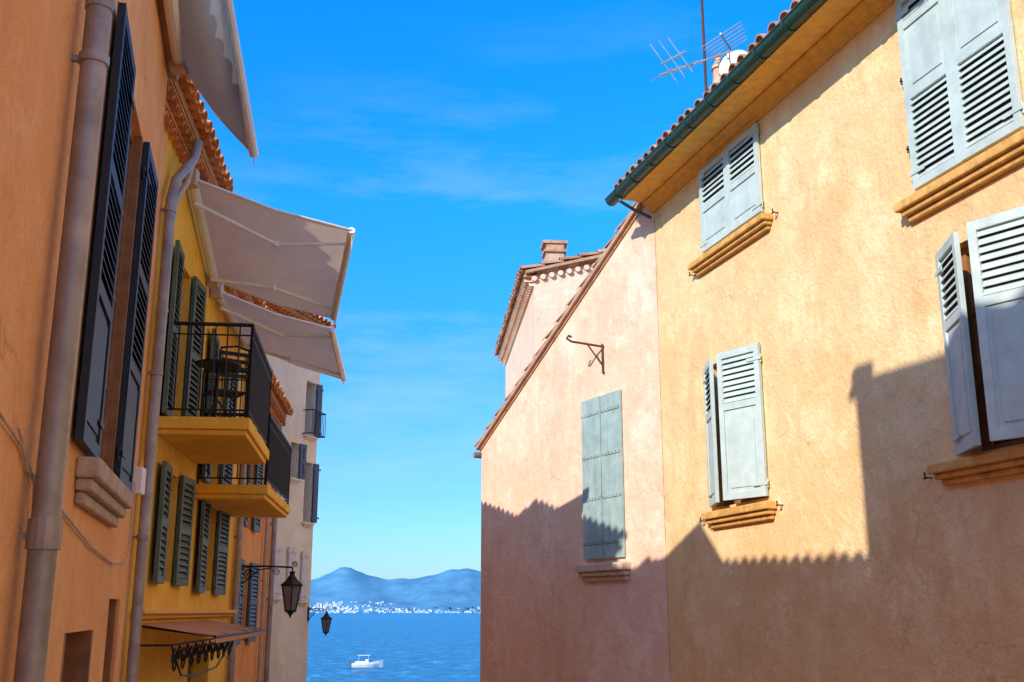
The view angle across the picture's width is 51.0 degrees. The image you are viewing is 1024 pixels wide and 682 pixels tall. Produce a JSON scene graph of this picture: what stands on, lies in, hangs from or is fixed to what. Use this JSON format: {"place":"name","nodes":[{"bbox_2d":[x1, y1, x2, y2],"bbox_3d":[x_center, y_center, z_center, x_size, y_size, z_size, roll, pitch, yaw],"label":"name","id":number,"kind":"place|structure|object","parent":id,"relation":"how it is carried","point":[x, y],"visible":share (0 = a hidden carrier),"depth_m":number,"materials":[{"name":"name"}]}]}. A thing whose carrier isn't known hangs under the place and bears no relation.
{"place":"outdoors","nodes":[
{"label":"outdoors","id":0,"kind":"place"},
{"bbox_2d":[306,613,479,681],"bbox_3d":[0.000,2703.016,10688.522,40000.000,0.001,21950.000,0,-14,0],"label":"sea","id":1,"kind":"structure","parent":0,"point":[424,647],"depth_m":307.69,"materials":[{"name":"liquid"}]},
{"bbox_2d":[349,655,382,667],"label":"motorboat","id":2,"kind":"object","parent":1,"relation":"on","point":[367,663],"visible":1,"depth_m":197.72,"materials":[{"name":"white paint"}]},
{"bbox_2d":[310,567,480,612],"bbox_3d":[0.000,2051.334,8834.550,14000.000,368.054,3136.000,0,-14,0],"label":"hills","id":3,"kind":"structure","parent":0,"point":[453,589],"depth_m":8264.14,"materials":[{"name":"blue"}]},
{"bbox_2d":[310,601,480,612],"bbox_3d":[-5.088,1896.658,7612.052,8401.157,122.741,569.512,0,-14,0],"label":"distant town","id":4,"kind":"object","parent":3,"relation":"on","point":[340,603],"visible":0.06,"depth_m":7485.56},
{"bbox_2d":[312,603,480,612],"bbox_3d":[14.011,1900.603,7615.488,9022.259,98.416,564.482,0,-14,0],"label":"distant trees","id":5,"kind":"object","parent":3,"relation":"on","point":[462,609],"visible":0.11,"depth_m":7538.60,"materials":[{"name":"blue plant"}]},
{"bbox_2d":[200,0,792,579],"label":"sky","id":6,"kind":"structure","parent":0,"point":[455,139],"materials":[{"name":"blue"}]},
{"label":"street","id":7,"kind":"structure","parent":0,"visible":0},
{"bbox_2d":[0,0,167,681],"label":"walls","id":8,"kind":"structure","parent":7,"relation":"on","point":[41,42],"depth_m":4.10,"materials":[{"name":"orange paint"}]},
{"bbox_2d":[13,4,111,681],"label":"drainpipe","id":9,"kind":"object","parent":8,"relation":"attached to","point":[92,59],"visible":0.82,"depth_m":4.09,"materials":[{"name":"metal"}]},
{"bbox_2d":[25,0,114,549],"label":"pipe joint","id":10,"kind":"object","parent":9,"relation":"attached to","point":[43,533],"visible":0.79,"depth_m":3.91,"materials":[{"name":"metal"}]},
{"bbox_2d":[0,412,135,563],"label":"cable","id":11,"kind":"object","parent":8,"relation":"attached to","point":[24,453],"visible":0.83,"depth_m":4.06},
{"bbox_2d":[60,600,116,681],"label":"door and frames","id":12,"kind":"structure","parent":8,"relation":"attached to","point":[76,657],"depth_m":6.01,"materials":[{"name":"brown wood"}]},
{"bbox_2d":[74,456,132,527],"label":"sill","id":13,"kind":"structure","parent":8,"relation":"attached to","point":[103,493],"depth_m":5.47,"materials":[{"name":"stone"}]},
{"bbox_2d":[74,2,135,456],"bbox_3d":[-2.074,-0.545,5.533,0.047,2.240,0.750,4,-15,-15],"label":"shutter","id":14,"kind":"object","parent":8,"relation":"attached to","point":[89,426],"visible":0.97,"depth_m":5.39,"materials":[{"name":"blue paint"}]},
{"bbox_2d":[100,128,133,459],"bbox_3d":[-2.379,-0.352,6.298,0.055,2.240,0.970,3,-15,-13],"label":"window frame","id":15,"kind":"object","parent":8,"relation":"in","point":[108,384],"visible":0.06,"depth_m":6.71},
{"bbox_2d":[103,136,142,470],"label":"window jambs","id":16,"kind":"structure","parent":8,"relation":"attached to","point":[114,396],"depth_m":6.72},
{"bbox_2d":[114,141,158,491],"bbox_3d":[-2.481,-0.144,7.122,0.047,2.240,0.750,3,-15,-13],"label":"shutter","id":17,"kind":"object","parent":8,"relation":"attached to","point":[125,450],"visible":0.98,"depth_m":7.02,"materials":[{"name":"blue paint"}]},
{"bbox_2d":[132,467,146,494],"bbox_3d":[-3.076,1.150,8.822,0.100,0.220,0.150,2,-14,-6],"label":"junction box","id":18,"kind":"object","parent":8,"relation":"attached to","point":[139,477],"visible":0.65,"depth_m":8.76,"materials":[{"name":"white paint"}]},
{"bbox_2d":[157,0,179,81],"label":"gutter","id":19,"kind":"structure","parent":8,"relation":"on","point":[167,52],"depth_m":7.96,"materials":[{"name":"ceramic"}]},
{"bbox_2d":[163,0,258,167],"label":"awning","id":20,"kind":"object","parent":8,"relation":"attached to","point":[205,48],"visible":1,"depth_m":8.07,"materials":[{"name":"grey fabric"}]},
{"bbox_2d":[121,132,245,681],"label":"walls","id":21,"kind":"structure","parent":7,"relation":"on","point":[155,664],"depth_m":10.86,"materials":[{"name":"yellow paint"}]},
{"bbox_2d":[153,461,172,583],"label":"shutter","id":22,"kind":"object","parent":21,"relation":"attached to","point":[159,573],"visible":1,"depth_m":9.76,"materials":[{"name":"grey paint"}]},
{"bbox_2d":[125,139,202,681],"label":"drainpipe","id":23,"kind":"object","parent":21,"relation":"attached to","point":[142,537],"visible":1,"depth_m":9.17,"materials":[{"name":"metal"}]},
{"bbox_2d":[162,240,184,415],"bbox_3d":[-3.179,-0.094,10.106,0.045,1.640,0.501,3,-14,-10],"label":"shutter","id":24,"kind":"object","parent":21,"relation":"attached to","point":[174,315],"visible":0.96,"depth_m":10.03,"materials":[{"name":"grey paint"}]},
{"bbox_2d":[155,167,193,455],"bbox_3d":[-3.110,-0.437,9.841,0.106,3.055,0.520,0,-14,2],"label":"drainpipe","id":25,"kind":"object","parent":21,"relation":"attached to","point":[184,185],"visible":0.27,"depth_m":9.98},
{"bbox_2d":[172,475,195,585],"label":"shutter","id":26,"kind":"object","parent":21,"relation":"attached to","point":[184,527],"visible":1,"depth_m":10.86,"materials":[{"name":"grey paint"}]},
{"bbox_2d":[164,78,213,184],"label":"genoise cornice","id":27,"kind":"structure","parent":21,"relation":"attached to","point":[179,129],"depth_m":9.93,"materials":[{"name":"orange ceramic"}]},
{"bbox_2d":[142,609,236,618],"bbox_3d":[-3.432,2.961,11.672,0.109,0.080,5.700,2,-14,-6],"label":"string course","id":28,"kind":"object","parent":21,"relation":"attached to","point":[164,613],"visible":0.73,"depth_m":10.71,"materials":[{"name":"paint"}]},
{"bbox_2d":[182,276,206,416],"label":"shutter","id":29,"kind":"object","parent":21,"relation":"attached to","point":[198,302],"visible":0.67,"depth_m":11.18,"materials":[{"name":"grey paint"}]},
{"bbox_2d":[172,75,232,191],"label":"roof","id":30,"kind":"structure","parent":21,"relation":"on","point":[196,113],"depth_m":10.39,"materials":[{"name":"tile"}]},
{"bbox_2d":[140,620,265,676],"bbox_3d":[-3.078,3.129,10.970,0.675,0.509,3.850,2,-14,-6],"label":"shop canopy","id":31,"kind":"object","parent":21,"relation":"attached to","point":[222,633],"visible":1,"depth_m":10.35,"materials":[{"name":"brown fabric"}]},
{"bbox_2d":[196,500,211,592],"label":"shutter","id":32,"kind":"object","parent":21,"relation":"attached to","point":[206,506],"visible":0.85,"depth_m":11.92,"materials":[{"name":"grey paint"}]},
{"bbox_2d":[201,328,219,483],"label":"shutter","id":33,"kind":"object","parent":21,"relation":"attached to","point":[205,471],"visible":0.38,"depth_m":12.15,"materials":[{"name":"grey paint"}]},
{"bbox_2d":[158,321,271,464],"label":"balcony","id":34,"kind":"structure","parent":21,"relation":"attached to","point":[217,440],"depth_m":10.10,"materials":[{"name":"yellow paint"}]},
{"bbox_2d":[195,359,241,416],"bbox_3d":[-2.857,0.520,10.382,0.435,0.616,0.434,0,-14,0],"label":"patio table","id":35,"kind":"object","parent":34,"relation":"on","point":[219,365],"visible":0.71,"depth_m":10.38,"materials":[{"name":"black metal"}]},
{"bbox_2d":[201,345,249,416],"bbox_3d":[-2.924,0.529,11.004,0.362,0.911,0.452,9,-17,-33],"label":"patio chair","id":36,"kind":"object","parent":34,"relation":"on","point":[229,393],"visible":0.54,"depth_m":10.96,"materials":[{"name":"black metal"}]},
{"bbox_2d":[212,510,230,594],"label":"shutter","id":37,"kind":"object","parent":21,"relation":"attached to","point":[221,554],"visible":0.89,"depth_m":13.32,"materials":[{"name":"grey paint"}]},
{"bbox_2d":[219,358,238,483],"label":"shutter","id":38,"kind":"object","parent":21,"relation":"attached to","point":[223,470],"visible":0.27,"depth_m":13.61,"materials":[{"name":"grey paint"}]},
{"bbox_2d":[224,285,249,301],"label":"genoise cornice","id":39,"kind":"structure","parent":21,"relation":"attached to","point":[236,293],"depth_m":13.78,"materials":[{"name":"orange ceramic"}]},
{"bbox_2d":[226,352,248,681],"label":"drainpipe","id":40,"kind":"object","parent":21,"relation":"attached to","point":[238,536],"visible":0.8,"depth_m":14.60,"materials":[{"name":"metal"}]},
{"bbox_2d":[195,412,291,517],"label":"balcony","id":41,"kind":"structure","parent":21,"relation":"attached to","point":[265,500],"depth_m":12.42,"materials":[{"name":"yellow paint"}]},
{"bbox_2d":[247,294,267,309],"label":"roof","id":42,"kind":"structure","parent":21,"relation":"attached to","point":[257,301],"depth_m":14.81,"materials":[{"name":"orange ceramic"}]},
{"bbox_2d":[184,168,354,327],"bbox_3d":[-2.656,-0.930,11.718,2.348,0.951,1.667,9,-17,-32],"label":"awning","id":43,"kind":"object","parent":21,"relation":"attached to","point":[259,250],"visible":0.97,"depth_m":11.63,"materials":[{"name":"beige fabric"}]},
{"bbox_2d":[210,283,346,383],"bbox_3d":[-2.885,-0.022,13.707,1.442,0.660,2.975,2,-14,-6],"label":"awning","id":44,"kind":"object","parent":21,"relation":"attached to","point":[305,344],"visible":0.94,"depth_m":13.69,"materials":[{"name":"beige fabric"}]},
{"bbox_2d":[226,373,273,681],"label":"walls","id":45,"kind":"structure","parent":7,"relation":"on","point":[246,660],"depth_m":16.58,"materials":[{"name":"orange paint"}]},
{"bbox_2d":[236,558,245,645],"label":"shutter","id":46,"kind":"object","parent":45,"relation":"attached to","point":[240,607],"visible":0.59,"depth_m":15.19,"materials":[{"name":"blue paint"}]},
{"bbox_2d":[243,464,251,526],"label":"shutter","id":47,"kind":"object","parent":45,"relation":"attached to","point":[246,521],"visible":0.3,"depth_m":15.62,"materials":[{"name":"grey paint"}]},
{"bbox_2d":[245,563,259,642],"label":"shutter","id":48,"kind":"object","parent":45,"relation":"attached to","point":[252,601],"visible":0.74,"depth_m":16.44,"materials":[{"name":"blue paint"}]},
{"bbox_2d":[252,464,263,532],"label":"shutter","id":49,"kind":"object","parent":45,"relation":"attached to","point":[256,524],"visible":0.47,"depth_m":16.75,"materials":[{"name":"grey paint"}]},
{"bbox_2d":[256,518,269,681],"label":"drainpipe","id":50,"kind":"object","parent":45,"relation":"attached to","point":[263,596],"visible":0.78,"depth_m":17.55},
{"bbox_2d":[245,381,285,425],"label":"genoise cornice","id":51,"kind":"structure","parent":45,"relation":"attached to","point":[276,413],"depth_m":18.44,"materials":[{"name":"orange ceramic"}]},
{"bbox_2d":[246,358,293,417],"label":"roof","id":52,"kind":"structure","parent":45,"relation":"on","point":[280,398],"depth_m":17.95,"materials":[{"name":"tile"}]},
{"bbox_2d":[241,561,302,617],"bbox_3d":[-3.383,3.464,14.971,0.942,0.770,0.327,0,-14,0],"label":"street lamp","id":53,"kind":"object","parent":45,"relation":"attached to","point":[291,585],"visible":0.98,"depth_m":14.89,"materials":[{"name":"black metal"}]},
{"bbox_2d":[263,422,281,681],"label":"drainpipe","id":54,"kind":"object","parent":45,"relation":"attached to","point":[270,598],"visible":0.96,"depth_m":18.56,"materials":[{"name":"metal"}]},
{"bbox_2d":[246,351,319,681],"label":"walls","id":55,"kind":"structure","parent":7,"relation":"on","point":[289,642],"depth_m":20.01,"materials":[{"name":"beige paint"}]},
{"bbox_2d":[273,545,278,596],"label":"shutter","id":56,"kind":"object","parent":55,"relation":"attached to","point":[276,576],"visible":0.49,"depth_m":19.07,"materials":[{"name":"white paint"}]},
{"bbox_2d":[273,597,281,602],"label":"sill","id":57,"kind":"structure","parent":55,"relation":"attached to","point":[276,600],"depth_m":19.00,"materials":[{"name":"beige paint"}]},
{"bbox_2d":[276,545,283,596],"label":"shutter","id":58,"kind":"object","parent":55,"relation":"attached to","point":[281,550],"visible":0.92,"depth_m":19.20,"materials":[{"name":"white paint"}]},
{"bbox_2d":[264,300,308,321],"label":"genoise cornice","id":59,"kind":"structure","parent":55,"relation":"attached to","point":[281,310],"depth_m":19.80,"materials":[{"name":"orange ceramic"}]},
{"bbox_2d":[286,547,293,579],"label":"shutter","id":60,"kind":"object","parent":55,"relation":"attached to","point":[289,556],"visible":0.48,"depth_m":19.59,"materials":[{"name":"white paint"}]},
{"bbox_2d":[292,547,296,574],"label":"shutter","id":61,"kind":"object","parent":55,"relation":"attached to","point":[294,554],"visible":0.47,"depth_m":19.75,"materials":[{"name":"white paint"}]},
{"bbox_2d":[290,477,301,483],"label":"sill","id":62,"kind":"structure","parent":55,"relation":"attached to","point":[294,480],"depth_m":19.98,"materials":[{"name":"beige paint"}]},
{"bbox_2d":[298,444,306,479],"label":"shutter","id":63,"kind":"object","parent":55,"relation":"attached to","point":[302,460],"visible":1,"depth_m":20.30,"materials":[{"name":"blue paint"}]},
{"bbox_2d":[299,551,305,599],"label":"shutter","id":64,"kind":"object","parent":55,"relation":"attached to","point":[303,569],"visible":0.98,"depth_m":20.06,"materials":[{"name":"white paint"}]},
{"bbox_2d":[298,601,308,605],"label":"sill","id":65,"kind":"structure","parent":55,"relation":"attached to","point":[302,603],"depth_m":19.95,"materials":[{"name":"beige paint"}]},
{"bbox_2d":[304,551,309,600],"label":"shutter","id":66,"kind":"object","parent":55,"relation":"attached to","point":[306,576],"visible":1,"depth_m":20.18,"materials":[{"name":"white paint"}]},
{"bbox_2d":[302,522,313,527],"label":"sill","id":67,"kind":"structure","parent":55,"relation":"attached to","point":[308,524],"depth_m":20.34,"materials":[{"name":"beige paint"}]},
{"bbox_2d":[284,307,335,327],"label":"roof","id":68,"kind":"structure","parent":55,"relation":"on","point":[314,318],"depth_m":20.78,"materials":[{"name":"orange ceramic"}]},
{"bbox_2d":[303,434,317,441],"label":"sill","id":69,"kind":"structure","parent":55,"relation":"attached to","point":[310,438],"depth_m":20.70,"materials":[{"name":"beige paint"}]},
{"bbox_2d":[302,409,325,437],"bbox_3d":[-3.821,1.602,20.789,0.212,0.471,0.584,-4,-15,16],"label":"window guard","id":70,"kind":"object","parent":55,"relation":"attached to","point":[322,414],"visible":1,"depth_m":20.71,"materials":[{"name":"black metal"}]},
{"bbox_2d":[311,464,320,522],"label":"shutter","id":71,"kind":"object","parent":55,"relation":"attached to","point":[316,470],"visible":1,"depth_m":20.72,"materials":[{"name":"blue wood"}]},
{"bbox_2d":[314,384,323,436],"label":"shutter","id":72,"kind":"object","parent":55,"relation":"attached to","point":[319,392],"visible":0.79,"depth_m":21.14,"materials":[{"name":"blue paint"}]},
{"bbox_2d":[307,606,331,635],"bbox_3d":[-3.602,5.247,20.125,0.499,0.540,0.205,-4,-15,15],"label":"street lamp","id":73,"kind":"object","parent":55,"relation":"attached to","point":[326,618],"visible":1,"depth_m":20.05,"materials":[{"name":"black metal"}]},
{"bbox_2d":[506,263,592,396],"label":"walls","id":74,"kind":"structure","parent":7,"relation":"on","point":[548,301],"depth_m":20.76,"materials":[{"name":"pink paint"}]},
{"bbox_2d":[498,275,533,364],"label":"genoise cornice","id":75,"kind":"structure","parent":74,"relation":"attached to","point":[524,293],"depth_m":23.18,"materials":[{"name":"pink paint"}]},
{"bbox_2d":[494,249,605,355],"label":"roof","id":76,"kind":"structure","parent":74,"relation":"on","point":[535,268],"depth_m":20.86,"materials":[{"name":"ceramic"}]},
{"bbox_2d":[540,240,567,260],"bbox_3d":[0.887,-1.493,22.604,0.520,1.140,0.540,1,-14,-5],"label":"chimney","id":77,"kind":"object","parent":76,"relation":"on","point":[553,249],"visible":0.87,"depth_m":22.48,"materials":[{"name":"ceramic"}]},
{"bbox_2d":[531,258,597,281],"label":"verge tiles","id":78,"kind":"object","parent":74,"relation":"attached to","point":[550,271],"visible":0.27,"depth_m":20.75,"materials":[{"name":"ceramic"}]},
{"bbox_2d":[480,206,670,681],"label":"walls","id":79,"kind":"structure","parent":7,"relation":"on","point":[547,614],"depth_m":14.70,"materials":[{"name":"pink paint"}]},
{"bbox_2d":[479,204,643,451],"bbox_3d":[0.641,-0.068,15.697,0.024,2.720,5.120,7,-16,-26],"label":"verge moulding","id":80,"kind":"object","parent":79,"relation":"attached to","point":[570,314],"visible":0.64,"depth_m":15.41,"materials":[{"name":"wood"}]},
{"bbox_2d":[474,201,662,455],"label":"roof","id":81,"kind":"structure","parent":79,"relation":"on","point":[598,263],"depth_m":15.56,"materials":[{"name":"ceramic"}]},
{"bbox_2d":[473,452,481,457],"bbox_3d":[2.065,2.212,19.015,6.050,0.095,0.100,7,-16,-26],"label":"gutter","id":82,"kind":"object","parent":81,"relation":"attached to","point":[477,454],"visible":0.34,"depth_m":17.67,"materials":[{"name":"metal"}]},
{"bbox_2d":[566,334,604,373],"bbox_3d":[0.983,0.179,14.427,0.528,0.527,0.062,2,-14,-8],"label":"pulley bracket","id":83,"kind":"object","parent":79,"relation":"attached to","point":[601,346],"visible":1,"depth_m":14.44,"materials":[{"name":"metal"}]},
{"bbox_2d":[581,396,603,559],"bbox_3d":[1.065,1.822,14.316,0.045,2.137,0.482,7,-16,-26],"label":"shutter","id":84,"kind":"object","parent":79,"relation":"attached to","point":[592,483],"visible":1,"depth_m":14.29,"materials":[{"name":"grey wood"}]},
{"bbox_2d":[575,562,630,581],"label":"sill","id":85,"kind":"structure","parent":79,"relation":"attached to","point":[612,571],"depth_m":13.67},
{"bbox_2d":[600,390,625,558],"bbox_3d":[1.293,1.716,13.891,0.045,2.138,0.479,7,-16,-26],"label":"shutter","id":86,"kind":"object","parent":79,"relation":"attached to","point":[612,479],"visible":1,"depth_m":13.86,"materials":[{"name":"grey wood"}]},
{"bbox_2d":[654,0,1023,681],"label":"walls","id":87,"kind":"structure","parent":7,"relation":"on","point":[868,554],"depth_m":9.44,"materials":[{"name":"yellow paint"}]},
{"bbox_2d":[614,0,799,188],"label":"roof","id":88,"kind":"structure","parent":87,"relation":"on","point":[771,26],"depth_m":11.13,"materials":[{"name":"ceramic"}]},
{"bbox_2d":[650,0,746,90],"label":"tv antenna","id":89,"kind":"object","parent":88,"relation":"attached to","point":[703,60],"visible":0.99,"depth_m":14.24,"materials":[{"name":"metal"}]},
{"bbox_2d":[703,56,721,93],"bbox_3d":[2.760,-2.886,14.129,0.340,1.900,0.340,4,-15,-15],"label":"chimney","id":90,"kind":"object","parent":88,"relation":"on","point":[715,71],"visible":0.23,"depth_m":14.23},
{"bbox_2d":[605,0,826,218],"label":"gutter","id":91,"kind":"object","parent":88,"relation":"attached to","point":[780,32],"visible":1,"depth_m":10.87,"materials":[{"name":"metal"}]},
{"bbox_2d":[719,50,747,74],"bbox_3d":[2.815,-2.926,13.470,0.305,1.618,0.305,3,-14,-12],"label":"satellite dish","id":92,"kind":"object","parent":88,"relation":"attached to","point":[728,59],"visible":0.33,"depth_m":13.71,"materials":[{"name":"white paint"}]},
{"bbox_2d":[703,358,718,506],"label":"shutter","id":93,"kind":"object","parent":87,"relation":"attached to","point":[711,440],"visible":1,"depth_m":11.40,"materials":[{"name":"grey paint"}]},
{"bbox_2d":[697,149,731,252],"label":"shutter","id":94,"kind":"object","parent":87,"relation":"attached to","point":[714,221],"visible":0.98,"depth_m":12.01,"materials":[{"name":"grey paint"}]},
{"bbox_2d":[687,212,772,275],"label":"sill","id":95,"kind":"structure","parent":87,"relation":"attached to","point":[753,229],"depth_m":11.38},
{"bbox_2d":[701,501,776,528],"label":"sill","id":96,"kind":"structure","parent":87,"relation":"attached to","point":[748,513],"depth_m":10.78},
{"bbox_2d":[716,343,768,500],"bbox_3d":[2.325,0.817,10.837,0.045,1.530,0.602,10,-17,-34],"label":"shutter","id":97,"kind":"object","parent":87,"relation":"attached to","point":[742,431],"visible":1,"depth_m":10.83,"materials":[{"name":"grey paint"}]},
{"bbox_2d":[725,123,762,232],"bbox_3d":[2.449,-1.720,11.346,0.045,0.980,0.705,4,-15,-16],"label":"shutter","id":98,"kind":"object","parent":87,"relation":"attached to","point":[744,180],"visible":0.99,"depth_m":11.33,"materials":[{"name":"grey paint"}]},
{"bbox_2d":[724,496,767,505],"bbox_3d":[2.456,0.909,11.224,0.055,1.560,1.130,4,-15,-15],"label":"window frame","id":99,"kind":"object","parent":87,"relation":"attached to","point":[727,503],"visible":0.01,"depth_m":11.19,"materials":[{"name":"brown wood"}]},
{"bbox_2d":[622,0,894,212],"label":"eave cornice","id":100,"kind":"structure","parent":87,"relation":"attached to","point":[826,31],"depth_m":10.74,"materials":[{"name":"paint"}]},
{"bbox_2d":[689,78,932,521],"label":"shutter stays","id":101,"kind":"object","parent":87,"relation":"attached to","point":[907,150],"visible":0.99,"depth_m":8.77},
{"bbox_2d":[894,0,965,189],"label":"shutter","id":102,"kind":"object","parent":87,"relation":"attached to","point":[932,129],"visible":1,"depth_m":8.44,"materials":[{"name":"grey paint"}]},
{"bbox_2d":[935,232,980,455],"bbox_3d":[3.213,0.030,7.773,0.045,1.540,0.553,-2,-14,7],"label":"shutter","id":103,"kind":"object","parent":87,"relation":"attached to","point":[966,438],"visible":1,"depth_m":7.70,"materials":[{"name":"grey paint"}]},
{"bbox_2d":[894,129,1023,222],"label":"sill","id":104,"kind":"structure","parent":87,"relation":"attached to","point":[995,161],"depth_m":7.86,"materials":[{"name":"stone"}]},
{"bbox_2d":[926,446,1023,485],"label":"sill","id":105,"kind":"structure","parent":87,"relation":"attached to","point":[1001,463],"depth_m":7.49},
{"bbox_2d":[944,0,1023,160],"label":"shutter","id":106,"kind":"object","parent":87,"relation":"attached to","point":[989,104],"visible":1,"depth_m":7.82,"materials":[{"name":"grey paint"}]},
{"bbox_2d":[960,246,1023,451],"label":"window frame","id":107,"kind":"object","parent":87,"relation":"attached to","point":[986,444],"visible":0.41,"depth_m":7.88,"materials":[{"name":"brown wood"}]},
{"bbox_2d":[966,206,1023,440],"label":"shutter","id":108,"kind":"object","parent":87,"relation":"attached to","point":[996,246],"visible":1,"depth_m":7.22,"materials":[{"name":"grey paint"}]}
]}

